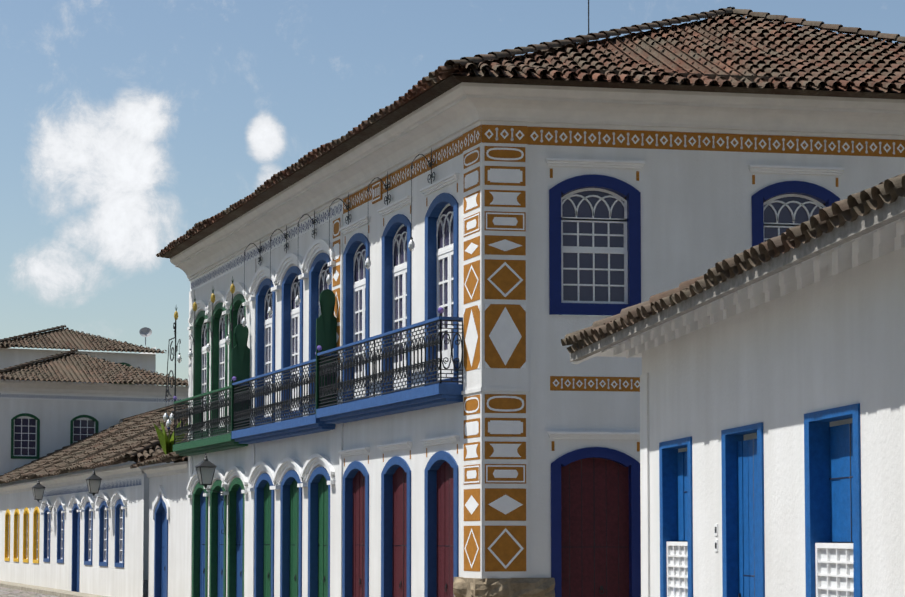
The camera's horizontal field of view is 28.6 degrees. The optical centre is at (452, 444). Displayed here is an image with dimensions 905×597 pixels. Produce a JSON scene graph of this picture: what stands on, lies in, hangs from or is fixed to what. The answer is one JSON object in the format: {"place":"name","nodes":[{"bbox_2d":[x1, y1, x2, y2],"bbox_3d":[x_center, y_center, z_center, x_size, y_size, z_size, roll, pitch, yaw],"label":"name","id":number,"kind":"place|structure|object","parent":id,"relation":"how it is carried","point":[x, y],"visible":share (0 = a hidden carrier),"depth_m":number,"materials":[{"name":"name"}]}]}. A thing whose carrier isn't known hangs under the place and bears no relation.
{"place":"outdoors","nodes":[
{"label":"outdoors","id":0,"kind":"place"},
{"bbox_2d":[0,580,107,596],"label":"sidewalk","id":1,"kind":"structure","parent":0,"point":[42,590],"depth_m":63.73,"materials":[{"name":"beige stone"}]},
{"bbox_2d":[0,580,147,596],"bbox_3d":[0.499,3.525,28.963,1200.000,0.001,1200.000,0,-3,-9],"label":"cobble street","id":2,"kind":"structure","parent":0,"point":[7,592],"depth_m":63.31,"materials":[{"name":"grey stone"}]},
{"bbox_2d":[453,577,554,596],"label":"stone plinth","id":3,"kind":"structure","parent":2,"relation":"on","point":[504,587],"depth_m":29.01,"materials":[{"name":"beige stone"}]},
{"bbox_2d":[187,142,904,596],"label":"walls","id":4,"kind":"structure","parent":2,"relation":"on","point":[695,214],"depth_m":29.95,"materials":[{"name":"white paint"}]},
{"bbox_2d":[163,148,434,533],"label":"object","id":5,"kind":"object","parent":4,"relation":"attached to","point":[205,469],"visible":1,"depth_m":43.07,"materials":[{"name":"metal"}]},
{"bbox_2d":[173,289,462,455],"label":"balconies and railings","id":6,"kind":"structure","parent":4,"relation":"attached to","point":[330,414],"depth_m":35.88,"materials":[{"name":"metal"}]},
{"bbox_2d":[186,158,844,596],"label":"doors and windows","id":7,"kind":"structure","parent":4,"relation":"attached to","point":[596,270],"depth_m":32.26,"materials":[{"name":"blue paint"}]},
{"bbox_2d":[156,0,904,258],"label":"roof","id":8,"kind":"structure","parent":4,"relation":"on","point":[729,50],"depth_m":31.36,"materials":[{"name":"tile"}]},
{"bbox_2d":[170,82,904,280],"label":"cornice","id":9,"kind":"structure","parent":4,"relation":"attached to","point":[453,113],"depth_m":30.01,"materials":[{"name":"paint"}]},
{"bbox_2d":[190,125,904,571],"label":"decorative trim","id":10,"kind":"structure","parent":4,"relation":"attached to","point":[504,349],"depth_m":29.43,"materials":[{"name":"paint"}]},
{"bbox_2d":[0,461,187,596],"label":"row walls","id":11,"kind":"structure","parent":0,"point":[110,579],"depth_m":56.09,"materials":[{"name":"white paint"}]},
{"bbox_2d":[32,469,109,531],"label":"street lamps","id":12,"kind":"object","parent":11,"relation":"attached to","point":[93,480],"visible":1,"depth_m":55.86,"materials":[{"name":"metal"}]},
{"bbox_2d":[4,476,169,596],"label":"doors and windows","id":13,"kind":"structure","parent":11,"relation":"attached to","point":[161,513],"depth_m":59.68,"materials":[{"name":"blue wood"}]},
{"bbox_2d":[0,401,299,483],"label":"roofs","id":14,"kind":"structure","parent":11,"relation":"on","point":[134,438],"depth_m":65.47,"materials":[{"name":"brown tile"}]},
{"bbox_2d":[153,421,185,454],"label":"roof bromeliad","id":15,"kind":"object","parent":14,"relation":"on","point":[166,443],"visible":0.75,"depth_m":48.80,"materials":[{"name":"green plant"}]},
{"bbox_2d":[0,327,187,579],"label":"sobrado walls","id":16,"kind":"structure","parent":0,"point":[38,419],"depth_m":82.48,"materials":[{"name":"white paint"}]},
{"bbox_2d":[0,325,187,385],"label":"tiled roofs","id":17,"kind":"structure","parent":16,"relation":"on","point":[72,366],"depth_m":85.21,"materials":[{"name":"brown tile"}]},
{"bbox_2d":[0,0,904,385],"label":"sky","id":18,"kind":"structure","parent":0,"point":[126,126],"materials":[{"name":"blue"}]},
{"bbox_2d":[640,247,904,596],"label":"house walls","id":19,"kind":"structure","parent":0,"point":[779,367],"depth_m":15.98,"materials":[{"name":"white paint"}]},
{"bbox_2d":[561,173,904,353],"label":"house roof tiles","id":20,"kind":"object","parent":19,"relation":"on","point":[850,208],"visible":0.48,"depth_m":14.78,"materials":[{"name":"brown tile"}]},
{"bbox_2d":[570,196,904,363],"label":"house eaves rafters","id":21,"kind":"object","parent":19,"relation":"attached to","point":[872,235],"visible":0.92,"depth_m":15.13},
{"bbox_2d":[659,403,861,596],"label":"doors and windows","id":22,"kind":"structure","parent":19,"relation":"attached to","point":[833,521],"depth_m":16.69,"materials":[{"name":"blue wood"}]}
]}

